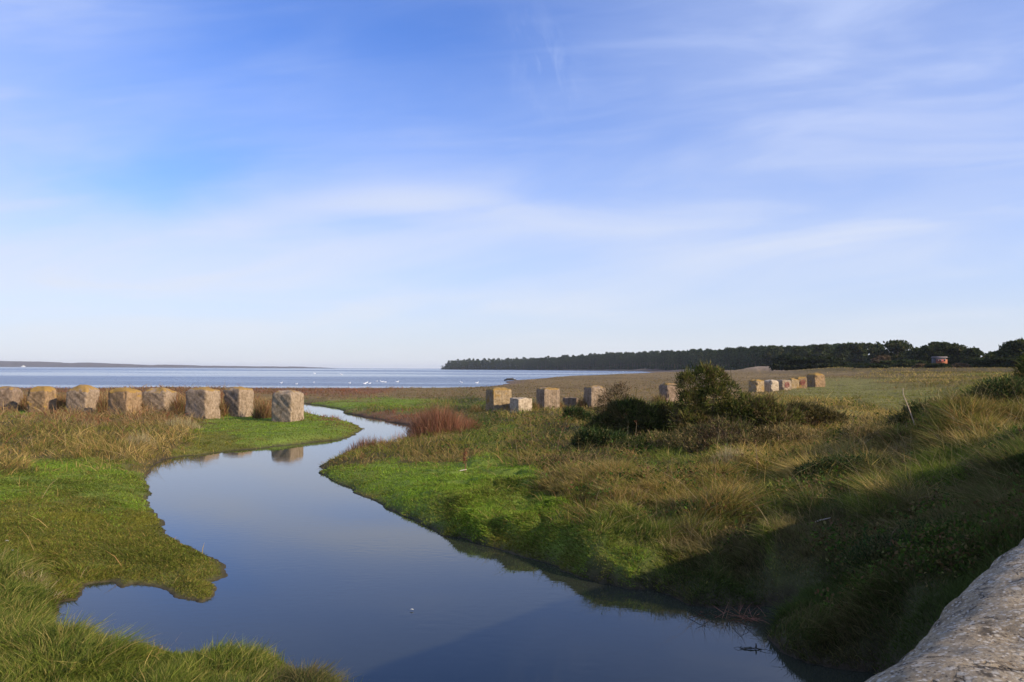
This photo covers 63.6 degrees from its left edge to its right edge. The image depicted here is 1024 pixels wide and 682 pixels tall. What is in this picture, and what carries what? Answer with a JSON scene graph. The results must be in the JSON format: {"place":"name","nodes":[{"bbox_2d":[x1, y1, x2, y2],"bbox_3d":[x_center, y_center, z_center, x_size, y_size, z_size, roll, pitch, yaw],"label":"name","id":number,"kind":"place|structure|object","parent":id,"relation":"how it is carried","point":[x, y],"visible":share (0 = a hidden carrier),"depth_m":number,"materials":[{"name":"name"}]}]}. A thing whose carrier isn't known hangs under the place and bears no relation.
{"place":"outdoors","nodes":[
{"label":"outdoors","id":0,"kind":"place"},
{"bbox_2d":[0,361,321,367],"bbox_3d":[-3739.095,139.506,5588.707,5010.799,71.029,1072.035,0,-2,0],"label":"hills","id":1,"kind":"structure","parent":0,"point":[29,364],"depth_m":5181.97,"materials":[{"name":"grey"}]},
{"bbox_2d":[0,367,653,387],"bbox_3d":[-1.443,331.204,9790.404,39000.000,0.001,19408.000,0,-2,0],"label":"sea water","id":2,"kind":"structure","parent":0,"point":[71,377],"depth_m":270.14,"materials":[{"name":"blue liquid"}]},
{"bbox_2d":[55,401,874,681],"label":"stream water","id":3,"kind":"structure","parent":0,"point":[307,554],"depth_m":10.50,"materials":[{"name":"blue liquid"}]},
{"bbox_2d":[0,366,1021,681],"bbox_3d":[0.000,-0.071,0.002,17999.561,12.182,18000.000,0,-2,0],"label":"ground","id":4,"kind":"structure","parent":0,"point":[602,576],"depth_m":21.08,"materials":[{"name":"plant"}]},
{"bbox_2d":[0,386,22,410],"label":"concrete block","id":5,"kind":"structure","parent":4,"relation":"on","point":[9,395],"depth_m":47.41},
{"bbox_2d":[18,387,28,409],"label":"scrub clump","id":6,"kind":"object","parent":4,"relation":"on","point":[23,402],"visible":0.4,"depth_m":48.15,"materials":[{"name":"brown plant"}]},
{"bbox_2d":[10,563,64,602],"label":"pale grass tussock","id":7,"kind":"object","parent":4,"relation":"on","point":[31,574],"depth_m":10.50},
{"bbox_2d":[26,386,57,412],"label":"concrete block","id":8,"kind":"structure","parent":4,"relation":"on","point":[37,396],"depth_m":45.87,"materials":[{"name":"concrete"}]},
{"bbox_2d":[56,392,65,410],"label":"scrub clump","id":9,"kind":"object","parent":4,"relation":"on","point":[62,403],"visible":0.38,"depth_m":47.18,"materials":[{"name":"brown plant"}]},
{"bbox_2d":[66,384,99,413],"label":"concrete block","id":10,"kind":"structure","parent":4,"relation":"on","point":[83,395],"depth_m":45.37,"materials":[{"name":"concrete"}]},
{"bbox_2d":[95,389,107,412],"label":"scrub clump","id":11,"kind":"object","parent":4,"relation":"on","point":[102,405],"visible":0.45,"depth_m":46.08,"materials":[{"name":"brown plant"}]},
{"bbox_2d":[108,387,141,415],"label":"concrete block","id":12,"kind":"structure","parent":4,"relation":"on","point":[121,398],"depth_m":43.39,"materials":[{"name":"concrete"}]},
{"bbox_2d":[125,431,158,448],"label":"pale grass tussock","id":13,"kind":"object","parent":4,"relation":"on","point":[144,440],"depth_m":27.84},
{"bbox_2d":[142,387,176,414],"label":"concrete block","id":14,"kind":"structure","parent":4,"relation":"on","point":[161,396],"depth_m":45.35,"materials":[{"name":"concrete"}]},
{"bbox_2d":[169,390,185,413],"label":"scrub clump","id":15,"kind":"object","parent":4,"relation":"on","point":[179,405],"visible":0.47,"depth_m":45.67,"materials":[{"name":"brown plant"}]},
{"bbox_2d":[161,417,203,428],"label":"pale grass tussock","id":16,"kind":"object","parent":4,"relation":"on","point":[184,422],"depth_m":36.77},
{"bbox_2d":[185,387,220,418],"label":"concrete block","id":17,"kind":"structure","parent":4,"relation":"on","point":[204,402],"depth_m":42.90,"materials":[{"name":"concrete"}]},
{"bbox_2d":[219,395,228,415],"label":"scrub clump","id":18,"kind":"object","parent":4,"relation":"on","point":[222,406],"visible":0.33,"depth_m":45.26,"materials":[{"name":"brown plant"}]},
{"bbox_2d":[223,386,253,416],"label":"concrete block","id":19,"kind":"structure","parent":4,"relation":"on","point":[239,403],"depth_m":45.42,"materials":[{"name":"concrete"}]},
{"bbox_2d":[250,393,271,418],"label":"scrub clump","id":20,"kind":"object","parent":4,"relation":"on","point":[263,411],"visible":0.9,"depth_m":44.14,"materials":[{"name":"brown plant"}]},
{"bbox_2d":[271,390,303,421],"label":"concrete block","id":21,"kind":"structure","parent":4,"relation":"on","point":[287,405],"depth_m":41.92,"materials":[{"name":"concrete"}]},
{"bbox_2d":[339,432,390,452],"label":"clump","id":22,"kind":"object","parent":4,"relation":"on","point":[364,444],"visible":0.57,"depth_m":29.24,"materials":[{"name":"brown plant"}]},
{"bbox_2d":[385,429,422,442],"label":"russet rush clump","id":23,"kind":"object","parent":4,"relation":"on","point":[402,436],"visible":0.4,"depth_m":32.72,"materials":[{"name":"brown plant"}]},
{"bbox_2d":[0,370,837,660],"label":"short turf","id":24,"kind":"structure","parent":4,"relation":"on","point":[455,491],"depth_m":15.31,"materials":[{"name":"green plant"}]},
{"bbox_2d":[404,394,470,436],"bbox_3d":[-3.144,2.988,34.441,3.028,2.141,3.110,2,-2,-37],"label":"russet rush clump","id":25,"kind":"object","parent":4,"relation":"on","point":[439,422],"visible":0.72,"depth_m":33.91,"materials":[{"name":"brown plant"}]},
{"bbox_2d":[458,413,481,429],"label":"russet rush clump","id":26,"kind":"object","parent":4,"relation":"on","point":[472,423],"visible":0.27,"depth_m":35.70,"materials":[{"name":"brown plant"}]},
{"bbox_2d":[470,404,482,412],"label":"weed clump","id":27,"kind":"object","parent":4,"relation":"on","point":[476,408],"visible":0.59,"depth_m":48.74,"materials":[{"name":"green plant"}]},
{"bbox_2d":[16,368,963,485],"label":"saltmarsh plants","id":28,"kind":"object","parent":4,"relation":"on","point":[342,389],"visible":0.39,"depth_m":93.27,"materials":[{"name":"brown plant"}]},
{"bbox_2d":[486,387,511,412],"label":"concrete block","id":29,"kind":"structure","parent":4,"relation":"on","point":[497,398],"depth_m":48.93,"materials":[{"name":"concrete"}]},
{"bbox_2d":[510,397,531,413],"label":"concrete block","id":30,"kind":"structure","parent":4,"relation":"on","point":[519,402],"depth_m":47.78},
{"bbox_2d":[536,387,559,408],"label":"concrete block","id":31,"kind":"structure","parent":4,"relation":"on","point":[547,396],"depth_m":50.02,"materials":[{"name":"concrete"}]},
{"bbox_2d":[563,397,578,405],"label":"concrete block","id":32,"kind":"structure","parent":4,"relation":"on","point":[567,401],"depth_m":52.61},
{"bbox_2d":[533,447,615,466],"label":"dry weed thicket","id":33,"kind":"object","parent":4,"relation":"on","point":[566,457],"visible":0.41,"depth_m":20.88,"materials":[{"name":"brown plant"}]},
{"bbox_2d":[553,403,595,422],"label":"bramble bush","id":34,"kind":"object","parent":4,"relation":"on","point":[571,411],"visible":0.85,"depth_m":36.74,"materials":[{"name":"green plant"}]},
{"bbox_2d":[575,397,587,406],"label":"weed clump","id":35,"kind":"object","parent":4,"relation":"on","point":[582,402],"visible":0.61,"depth_m":51.21,"materials":[{"name":"green plant"}]},
{"bbox_2d":[585,353,592,364],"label":"pine tree","id":36,"kind":"object","parent":4,"relation":"on","point":[590,355],"visible":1,"depth_m":1670.18,"materials":[{"name":"green plant"}]},
{"bbox_2d":[583,385,606,406],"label":"concrete block","id":37,"kind":"structure","parent":4,"relation":"on","point":[591,396],"depth_m":50.94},
{"bbox_2d":[568,421,628,450],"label":"bramble bush","id":38,"kind":"object","parent":4,"relation":"on","point":[588,435],"visible":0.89,"depth_m":24.77,"materials":[{"name":"green plant"}]},
{"bbox_2d":[589,379,631,427],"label":"twiggy shrub","id":39,"kind":"object","parent":4,"relation":"on","point":[602,398],"visible":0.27,"depth_m":32.88,"materials":[{"name":"brown plant"}]},
{"bbox_2d":[615,352,625,363],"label":"pine tree","id":40,"kind":"object","parent":4,"relation":"on","point":[620,355],"visible":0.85,"depth_m":1514.64,"materials":[{"name":"green plant"}]},
{"bbox_2d":[622,352,631,364],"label":"pine tree","id":41,"kind":"object","parent":4,"relation":"on","point":[627,358],"visible":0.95,"depth_m":1482.32,"materials":[{"name":"green plant"}]},
{"bbox_2d":[579,389,694,436],"bbox_3d":[4.492,2.521,28.774,4.805,1.969,2.478,0,-2,0],"label":"gorse bush","id":42,"kind":"object","parent":4,"relation":"on","point":[634,410],"visible":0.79,"depth_m":28.60,"materials":[{"name":"green plant"}]},
{"bbox_2d":[440,342,851,369],"bbox_3d":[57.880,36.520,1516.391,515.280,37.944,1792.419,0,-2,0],"label":"pine wood","id":43,"kind":"object","parent":4,"relation":"on","point":[659,366],"visible":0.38,"depth_m":1604.71,"materials":[{"name":"green plant"}]},
{"bbox_2d":[619,422,689,451],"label":"dry weed thicket","id":44,"kind":"object","parent":4,"relation":"on","point":[658,442],"visible":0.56,"depth_m":24.29,"materials":[{"name":"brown plant"}]},
{"bbox_2d":[651,391,666,402],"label":"weed clump","id":45,"kind":"object","parent":4,"relation":"on","point":[657,397],"visible":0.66,"depth_m":57.74,"materials":[{"name":"green plant"}]},
{"bbox_2d":[659,383,678,401],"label":"concrete block","id":46,"kind":"structure","parent":4,"relation":"on","point":[666,389],"depth_m":59.47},
{"bbox_2d":[687,349,699,365],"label":"pine tree","id":47,"kind":"object","parent":4,"relation":"on","point":[692,353],"visible":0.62,"depth_m":1113.41,"materials":[{"name":"green plant"}]},
{"bbox_2d":[691,350,701,363],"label":"pine tree","id":48,"kind":"object","parent":4,"relation":"on","point":[697,355],"visible":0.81,"depth_m":1086.32,"materials":[{"name":"green plant"}]},
{"bbox_2d":[698,350,707,366],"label":"pine tree","id":49,"kind":"object","parent":4,"relation":"on","point":[704,354],"visible":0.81,"depth_m":1046.64,"materials":[{"name":"green plant"}]},
{"bbox_2d":[665,359,761,437],"bbox_3d":[6.869,1.967,27.212,3.974,2.908,2.220,0,-2,0],"label":"gorse bush","id":50,"kind":"object","parent":4,"relation":"on","point":[701,406],"visible":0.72,"depth_m":27.20,"materials":[{"name":"green plant"}]},
{"bbox_2d":[713,349,720,365],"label":"pine tree","id":51,"kind":"object","parent":4,"relation":"on","point":[716,358],"visible":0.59,"depth_m":976.77,"materials":[{"name":"green plant"}]},
{"bbox_2d":[662,413,774,452],"bbox_3d":[5.922,2.715,23.258,3.515,1.434,1.982,0,-2,0],"label":"twiggy shrub","id":52,"kind":"object","parent":4,"relation":"on","point":[705,438],"visible":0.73,"depth_m":23.26,"materials":[{"name":"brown plant"}]},
{"bbox_2d":[428,376,1023,616],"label":"leafy weeds","id":53,"kind":"object","parent":4,"relation":"on","point":[902,550],"visible":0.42,"depth_m":11.27,"materials":[{"name":"green plant"}]},
{"bbox_2d":[707,441,748,464],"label":"pale grass tussock","id":54,"kind":"object","parent":4,"relation":"on","point":[727,455],"depth_m":19.34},
{"bbox_2d":[735,346,744,365],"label":"pine tree","id":55,"kind":"object","parent":4,"relation":"on","point":[739,351],"visible":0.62,"depth_m":849.82,"materials":[{"name":"green plant"}]},
{"bbox_2d":[739,348,750,365],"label":"pine tree","id":56,"kind":"object","parent":4,"relation":"on","point":[747,350],"visible":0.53,"depth_m":833.24,"materials":[{"name":"green plant"}]},
{"bbox_2d":[743,346,754,364],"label":"pine tree","id":57,"kind":"object","parent":4,"relation":"on","point":[745,358],"visible":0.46,"depth_m":811.67,"materials":[{"name":"green plant"}]},
{"bbox_2d":[746,345,757,365],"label":"pine tree","id":58,"kind":"object","parent":4,"relation":"on","point":[753,349],"visible":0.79,"depth_m":800.84,"materials":[{"name":"green plant"}]},
{"bbox_2d":[749,379,763,391],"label":"concrete block","id":59,"kind":"structure","parent":4,"relation":"on","point":[755,385],"depth_m":83.48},
{"bbox_2d":[757,345,783,365],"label":"round tree","id":60,"kind":"object","parent":4,"relation":"on","point":[773,351],"visible":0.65,"depth_m":636.72,"materials":[{"name":"green plant"}]},
{"bbox_2d":[730,389,811,431],"bbox_3d":[8.380,2.326,26.849,2.798,1.727,2.031,0,-2,0],"label":"gorse bush","id":61,"kind":"object","parent":4,"relation":"on","point":[771,409],"visible":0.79,"depth_m":26.70,"materials":[{"name":"green plant"}]},
{"bbox_2d":[764,379,778,391],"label":"concrete block","id":62,"kind":"structure","parent":4,"relation":"on","point":[771,385],"depth_m":83.98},
{"bbox_2d":[777,379,790,389],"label":"concrete block","id":63,"kind":"structure","parent":4,"relation":"on","point":[784,384],"depth_m":85.39,"materials":[{"name":"red paint"}]},
{"bbox_2d":[769,353,801,370],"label":"scrub bush","id":64,"kind":"object","parent":4,"relation":"on","point":[781,358],"visible":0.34,"depth_m":358.06,"materials":[{"name":"green plant"}]},
{"bbox_2d":[752,420,832,448],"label":"dry weed thicket","id":65,"kind":"object","parent":4,"relation":"on","point":[800,434],"visible":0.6,"depth_m":23.29,"materials":[{"name":"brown plant"}]},
{"bbox_2d":[786,378,798,388],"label":"concrete block","id":66,"kind":"structure","parent":4,"relation":"on","point":[794,383],"depth_m":88.38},
{"bbox_2d":[777,357,815,369],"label":"scrub bush","id":67,"kind":"object","parent":4,"relation":"on","point":[794,363],"visible":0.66,"depth_m":326.27,"materials":[{"name":"green plant"}]},
{"bbox_2d":[794,377,806,387],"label":"concrete block","id":68,"kind":"structure","parent":4,"relation":"on","point":[802,382],"depth_m":89.37,"materials":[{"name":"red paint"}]},
{"bbox_2d":[790,346,811,357],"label":"round tree","id":69,"kind":"object","parent":4,"relation":"on","point":[802,351],"visible":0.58,"depth_m":556.21,"materials":[{"name":"green plant"}]},
{"bbox_2d":[806,373,825,386],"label":"concrete block","id":70,"kind":"structure","parent":4,"relation":"on","point":[815,379],"depth_m":97.33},
{"bbox_2d":[785,395,851,427],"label":"gorse bush","id":71,"kind":"object","parent":4,"relation":"on","point":[817,413],"visible":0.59,"depth_m":29.73,"materials":[{"name":"green plant"}]},
{"bbox_2d":[809,344,834,356],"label":"round tree","id":72,"kind":"object","parent":4,"relation":"on","point":[822,349],"visible":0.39,"depth_m":535.79,"materials":[{"name":"green plant"}]},
{"bbox_2d":[803,355,849,367],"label":"scrub bush","id":73,"kind":"object","parent":4,"relation":"on","point":[820,361],"visible":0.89,"depth_m":321.13,"materials":[{"name":"green plant"}]},
{"bbox_2d":[831,343,849,360],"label":"round tree","id":74,"kind":"object","parent":4,"relation":"on","point":[841,351],"visible":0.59,"depth_m":515.92,"materials":[{"name":"green plant"}]},
{"bbox_2d":[791,445,898,481],"bbox_3d":[6.334,2.333,15.511,2.368,0.833,1.274,0,-2,0],"label":"bramble bush","id":75,"kind":"object","parent":4,"relation":"on","point":[831,460],"visible":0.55,"depth_m":15.37,"materials":[{"name":"green plant"}]},
{"bbox_2d":[834,362,862,366],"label":"scrub bush","id":76,"kind":"object","parent":4,"relation":"on","point":[848,364],"visible":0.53,"depth_m":317.13,"materials":[{"name":"green plant"}]},
{"bbox_2d":[846,342,867,362],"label":"round tree","id":77,"kind":"object","parent":4,"relation":"on","point":[857,353],"visible":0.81,"depth_m":496.32,"materials":[{"name":"green plant"}]},
{"bbox_2d":[834,418,901,443],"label":"dry weed thicket","id":78,"kind":"object","parent":4,"relation":"on","point":[857,431],"visible":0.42,"depth_m":21.88,"materials":[{"name":"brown plant"}]},
{"bbox_2d":[853,363,888,367],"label":"scrub bush","id":79,"kind":"object","parent":4,"relation":"on","point":[871,365],"visible":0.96,"depth_m":266.91,"materials":[{"name":"green plant"}]},
{"bbox_2d":[862,342,884,363],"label":"round tree","id":80,"kind":"object","parent":4,"relation":"on","point":[871,347],"visible":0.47,"depth_m":477.75,"materials":[{"name":"green plant"}]},
{"bbox_2d":[869,354,890,363],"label":"scrub bush","id":81,"kind":"object","parent":4,"relation":"on","point":[878,359],"visible":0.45,"depth_m":378.08,"materials":[{"name":"brown plant"}]},
{"bbox_2d":[879,360,896,367],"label":"scrub bush","id":82,"kind":"object","parent":4,"relation":"on","point":[889,363],"visible":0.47,"depth_m":297.83,"materials":[{"name":"green plant"}]},
{"bbox_2d":[873,339,913,360],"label":"round tree","id":83,"kind":"object","parent":4,"relation":"on","point":[898,348],"visible":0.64,"depth_m":396.36,"materials":[{"name":"green plant"}]},
{"bbox_2d":[834,507,964,573],"bbox_3d":[4.788,2.345,9.710,2.347,0.790,1.345,2,-2,-35],"label":"bramble bush","id":84,"kind":"object","parent":4,"relation":"on","point":[868,551],"visible":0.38,"depth_m":9.47,"materials":[{"name":"green plant"}]},
{"bbox_2d":[882,436,917,454],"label":"pale grass tussock","id":85,"kind":"object","parent":4,"relation":"on","point":[898,445],"depth_m":17.41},
{"bbox_2d":[893,359,927,367],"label":"scrub bush","id":86,"kind":"object","parent":4,"relation":"on","point":[903,363],"visible":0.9,"depth_m":288.04,"materials":[{"name":"green plant"}]},
{"bbox_2d":[904,347,918,359],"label":"round tree","id":87,"kind":"object","parent":4,"relation":"on","point":[909,354],"visible":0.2,"depth_m":378.87,"materials":[{"name":"green plant"}]},
{"bbox_2d":[883,392,954,427],"bbox_3d":[11.945,2.017,23.006,3.490,1.445,1.869,0,-2,0],"label":"bramble bush","id":88,"kind":"object","parent":4,"relation":"on","point":[898,417],"visible":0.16,"depth_m":22.90,"materials":[{"name":"green plant"}]},
{"bbox_2d":[913,344,936,363],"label":"round tree","id":89,"kind":"object","parent":4,"relation":"on","point":[923,352],"visible":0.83,"depth_m":327.85,"materials":[{"name":"green plant"}]},
{"bbox_2d":[924,363,952,367],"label":"scrub bush","id":90,"kind":"object","parent":4,"relation":"on","point":[935,365],"visible":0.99,"depth_m":252.96,"materials":[{"name":"green plant"}]},
{"bbox_2d":[931,357,947,363],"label":"wooden hut","id":91,"kind":"object","parent":4,"relation":"on","point":[939,359],"visible":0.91,"depth_m":284.21,"materials":[{"name":"wood"}]},
{"bbox_2d":[918,390,967,414],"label":"dry weed thicket","id":92,"kind":"object","parent":4,"relation":"on","point":[927,406],"visible":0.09,"depth_m":20.02,"materials":[{"name":"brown plant"}]},
{"bbox_2d":[928,341,958,363],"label":"round tree","id":93,"kind":"object","parent":4,"relation":"on","point":[940,347],"visible":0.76,"depth_m":327.05,"materials":[{"name":"green plant"}]},
{"bbox_2d":[865,539,1023,681],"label":"bridge parapet","id":94,"kind":"structure","parent":4,"relation":"on","point":[975,633],"depth_m":1.61,"materials":[{"name":"stone"}]},
{"bbox_2d":[944,343,967,363],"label":"round tree","id":95,"kind":"object","parent":4,"relation":"on","point":[956,350],"visible":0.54,"depth_m":327.52,"materials":[{"name":"green plant"}]},
{"bbox_2d":[951,362,972,367],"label":"scrub bush","id":96,"kind":"object","parent":4,"relation":"on","point":[959,365],"visible":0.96,"depth_m":253.44,"materials":[{"name":"green plant"}]},
{"bbox_2d":[959,346,983,362],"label":"round tree","id":97,"kind":"object","parent":4,"relation":"on","point":[970,353],"visible":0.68,"depth_m":317.85,"materials":[{"name":"green plant"}]},
{"bbox_2d":[961,358,987,367],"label":"scrub bush","id":98,"kind":"object","parent":4,"relation":"on","point":[974,363],"visible":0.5,"depth_m":259.18,"materials":[{"name":"green plant"}]},
{"bbox_2d":[981,351,996,358],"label":"round tree","id":99,"kind":"object","parent":4,"relation":"on","point":[989,355],"visible":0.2,"depth_m":297.92,"materials":[{"name":"green plant"}]},
{"bbox_2d":[960,370,1023,403],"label":"bramble bush","id":100,"kind":"object","parent":4,"relation":"on","point":[1017,386],"visible":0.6,"depth_m":18.84,"materials":[{"name":"green plant"}]},
{"bbox_2d":[978,357,1015,367],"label":"scrub bush","id":101,"kind":"object","parent":4,"relation":"on","point":[993,362],"visible":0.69,"depth_m":248.68,"materials":[{"name":"green plant"}]},
{"bbox_2d":[990,342,1018,358],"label":"round tree","id":102,"kind":"object","parent":4,"relation":"on","point":[1001,351],"visible":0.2,"depth_m":259.66,"materials":[{"name":"green plant"}]},
{"bbox_2d":[1000,356,1023,367],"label":"scrub bush","id":103,"kind":"object","parent":4,"relation":"on","point":[1010,362],"visible":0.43,"depth_m":239.27,"materials":[{"name":"green plant"}]},
{"bbox_2d":[1001,337,1023,357],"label":"round tree","id":104,"kind":"object","parent":4,"relation":"on","point":[1014,346],"visible":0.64,"depth_m":249.14,"materials":[{"name":"green plant"}]},
{"bbox_2d":[1008,338,1023,380],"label":"hedge bush","id":105,"kind":"object","parent":4,"relation":"on","point":[1019,366],"visible":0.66,"depth_m":23.26,"materials":[{"name":"green plant"}]},
{"bbox_2d":[0,371,1023,681],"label":"long grass","id":106,"kind":"structure","parent":0,"point":[40,651],"depth_m":10.38,"materials":[{"name":"plant"}]},
{"bbox_2d":[0,366,1023,681],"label":"dry grass","id":107,"kind":"structure","parent":0,"point":[992,414],"depth_m":21.01,"materials":[{"name":"plant"}]},
{"bbox_2d":[0,0,1023,367],"label":"sky","id":108,"kind":"structure","parent":0,"point":[281,183],"materials":[{"name":"blue"}]},
{"bbox_2d":[690,599,773,624],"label":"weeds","id":109,"kind":"object","parent":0,"point":[743,617],"visible":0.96,"depth_m":9.90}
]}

